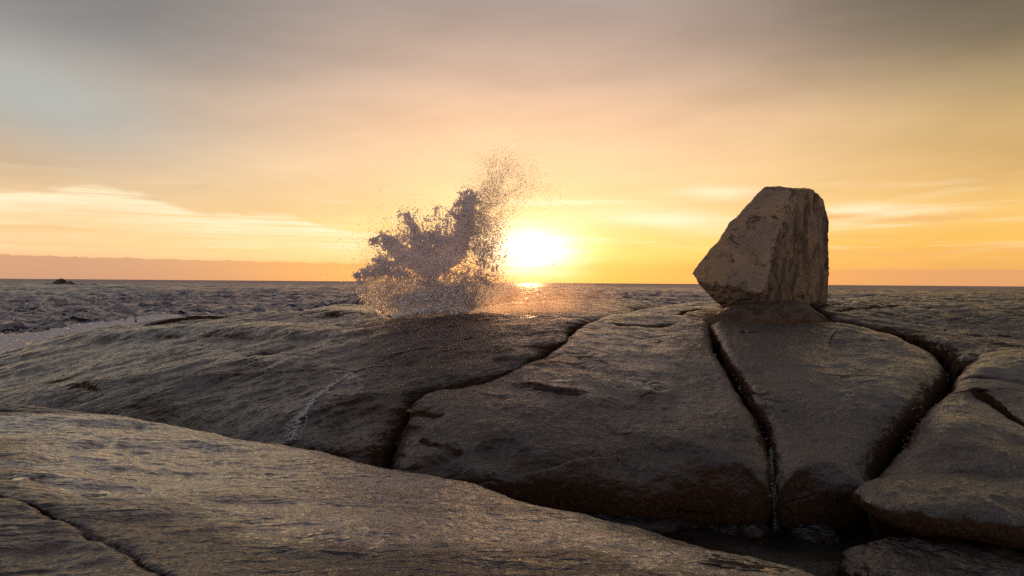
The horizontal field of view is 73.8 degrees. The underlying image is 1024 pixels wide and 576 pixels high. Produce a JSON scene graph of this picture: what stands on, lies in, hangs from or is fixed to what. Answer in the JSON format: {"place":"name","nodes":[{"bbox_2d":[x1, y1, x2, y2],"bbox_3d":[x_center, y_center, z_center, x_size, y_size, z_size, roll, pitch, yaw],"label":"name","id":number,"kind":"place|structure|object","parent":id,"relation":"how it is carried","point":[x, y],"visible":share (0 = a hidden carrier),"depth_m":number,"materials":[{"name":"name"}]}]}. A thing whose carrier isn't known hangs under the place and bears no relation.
{"place":"outdoors","nodes":[
{"label":"outdoors","id":0,"kind":"place"},
{"bbox_2d":[0,279,1023,334],"bbox_3d":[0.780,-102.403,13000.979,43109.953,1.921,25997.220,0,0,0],"label":"sea","id":1,"kind":"structure","parent":0,"point":[32,305],"depth_m":157.97,"materials":[{"name":"liquid"}]},
{"bbox_2d":[43,278,97,284],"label":"islet","id":2,"kind":"object","parent":1,"relation":"in","point":[61,281],"visible":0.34,"depth_m":417.43,"materials":[{"name":"grey stone"}]},
{"bbox_2d":[0,314,180,352],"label":"sea foam","id":3,"kind":"object","parent":1,"relation":"on","point":[10,341],"visible":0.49,"depth_m":39.14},
{"bbox_2d":[0,0,1023,285],"label":"sky","id":4,"kind":"structure","parent":0,"point":[140,139],"materials":[{"name":"orange"}]},
{"bbox_2d":[662,494,1023,575],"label":"ground","id":5,"kind":"structure","parent":0,"point":[812,558],"depth_m":8.41,"materials":[{"name":"black stone"}]},
{"bbox_2d":[0,309,589,468],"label":"flat rock","id":6,"kind":"object","parent":5,"relation":"on","point":[263,377],"visible":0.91,"depth_m":13.58,"materials":[{"name":"stone"}]},
{"bbox_2d":[281,372,352,440],"bbox_3d":[-3.260,1.924,11.398,0.496,0.749,2.382,0,0,6],"label":"water trickle","id":7,"kind":"object","parent":6,"relation":"on","point":[303,412],"visible":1,"depth_m":10.90,"materials":[{"name":"white liquid"}]},
{"bbox_2d":[299,304,380,316],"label":"ridge rock","id":8,"kind":"object","parent":5,"relation":"on","point":[335,310],"visible":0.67,"depth_m":20.08,"materials":[{"name":"stone"}]},
{"bbox_2d":[0,403,813,575],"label":"flat rock","id":9,"kind":"object","parent":5,"relation":"on","point":[179,501],"visible":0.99,"depth_m":4.77,"materials":[{"name":"stone"}]},
{"bbox_2d":[7,471,48,480],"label":"puddle","id":10,"kind":"object","parent":9,"relation":"on","point":[30,476],"visible":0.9,"depth_m":5.17,"materials":[{"name":"black liquid"}]},
{"bbox_2d":[81,491,112,496],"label":"puddle","id":11,"kind":"object","parent":9,"relation":"on","point":[96,494],"visible":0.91,"depth_m":4.98,"materials":[{"name":"black liquid"}]},
{"bbox_2d":[697,554,792,572],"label":"puddle","id":12,"kind":"object","parent":9,"relation":"on","point":[727,564],"visible":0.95,"depth_m":4.47,"materials":[{"name":"black liquid"}]},
{"bbox_2d":[317,122,586,318],"bbox_3d":[-0.906,-1.373,17.089,8.862,6.394,3.800,0,0,0],"label":"water splash","id":13,"kind":"object","parent":5,"relation":"on","point":[433,294],"visible":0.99,"depth_m":17.17,"materials":[{"name":"clear liquid"}]},
{"bbox_2d":[469,299,657,322],"bbox_3d":[1.241,1.524,20.604,5.012,2.373,7.397,1,1,26],"label":"ridge rock","id":14,"kind":"object","parent":5,"relation":"on","point":[591,310],"visible":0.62,"depth_m":19.39,"materials":[{"name":"grey stone"}]},
{"bbox_2d":[391,313,772,525],"bbox_3d":[1.484,2.014,13.177,5.577,2.720,9.361,1,0,9],"label":"flat rock","id":15,"kind":"object","parent":5,"relation":"on","point":[656,419],"visible":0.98,"depth_m":9.96,"materials":[{"name":"grey stone"}]},
{"bbox_2d":[523,386,582,395],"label":"puddle","id":16,"kind":"object","parent":15,"relation":"on","point":[548,389],"visible":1,"depth_m":11.02,"materials":[{"name":"black liquid"}]},
{"bbox_2d":[583,512,699,534],"bbox_3d":[1.491,3.312,9.234,2.313,0.753,1.251,0,0,0],"label":"boulder","id":17,"kind":"object","parent":5,"relation":"on","point":[664,525],"visible":0.08,"depth_m":8.89,"materials":[{"name":"stone"}]},
{"bbox_2d":[626,306,720,318],"bbox_3d":[4.817,1.522,19.528,2.559,1.953,5.143,1,1,34],"label":"ridge rock","id":18,"kind":"object","parent":5,"relation":"on","point":[698,312],"visible":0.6,"depth_m":19.23,"materials":[{"name":"grey stone"}]},
{"bbox_2d":[662,301,723,309],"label":"ridge rock","id":19,"kind":"object","parent":5,"relation":"on","point":[709,303],"visible":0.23,"depth_m":22.71,"materials":[{"name":"grey stone"}]},
{"bbox_2d":[706,523,737,534],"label":"boulder","id":20,"kind":"object","parent":5,"relation":"on","point":[725,528],"visible":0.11,"depth_m":8.88,"materials":[{"name":"stone"}]},
{"bbox_2d":[737,521,773,543],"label":"boulder","id":21,"kind":"object","parent":5,"relation":"on","point":[759,532],"visible":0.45,"depth_m":8.74,"materials":[{"name":"stone"}]},
{"bbox_2d":[701,299,828,352],"bbox_3d":[6.629,1.054,18.872,4.018,1.696,3.666,0,0,0],"label":"flat rock","id":22,"kind":"object","parent":5,"relation":"on","point":[787,312],"visible":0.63,"depth_m":17.54,"materials":[{"name":"stone"}]},
{"bbox_2d":[692,186,828,307],"bbox_3d":[7.411,-1.277,19.910,4.603,3.839,3.640,0,0,0],"label":"boulder","id":23,"kind":"object","parent":22,"relation":"on","point":[771,244],"visible":0.84,"depth_m":18.95,"materials":[{"name":"stone"}]},
{"bbox_2d":[768,447,779,531],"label":"waterfall","id":24,"kind":"structure","parent":5,"relation":"on","point":[775,526],"depth_m":8.96,"materials":[{"name":"white liquid"}]},
{"bbox_2d":[782,522,844,543],"bbox_3d":[3.916,3.473,8.927,0.809,0.877,0.818,0,0,0],"label":"boulder","id":25,"kind":"object","parent":5,"relation":"on","point":[820,532],"visible":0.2,"depth_m":8.75,"materials":[{"name":"stone"}]},
{"bbox_2d":[710,321,949,530],"bbox_3d":[6.334,2.158,12.753,4.523,2.627,8.516,1,0,10],"label":"flat rock","id":26,"kind":"object","parent":5,"relation":"on","point":[831,407],"visible":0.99,"depth_m":11.24,"materials":[{"name":"grey stone"}]},
{"bbox_2d":[810,292,1023,393],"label":"flat rock","id":27,"kind":"object","parent":5,"relation":"on","point":[954,335],"visible":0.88,"depth_m":17.65,"materials":[{"name":"grey stone"}]},
{"bbox_2d":[837,537,1023,575],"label":"boulder","id":28,"kind":"object","parent":5,"relation":"on","point":[915,556],"visible":1,"depth_m":7.03,"materials":[{"name":"stone"}]},
{"bbox_2d":[852,473,1023,548],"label":"boulder","id":29,"kind":"object","parent":28,"relation":"on","point":[979,508],"visible":0.99,"depth_m":7.58,"materials":[{"name":"grey stone"}]},
{"bbox_2d":[868,349,1023,542],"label":"flat rock","id":30,"kind":"object","parent":5,"relation":"on","point":[972,422],"visible":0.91,"depth_m":9.68,"materials":[{"name":"grey stone"}]},
{"bbox_2d":[911,407,924,417],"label":"stone","id":31,"kind":"object","parent":30,"relation":"on","point":[918,412],"visible":1,"depth_m":10.34,"materials":[{"name":"stone"}]}
]}

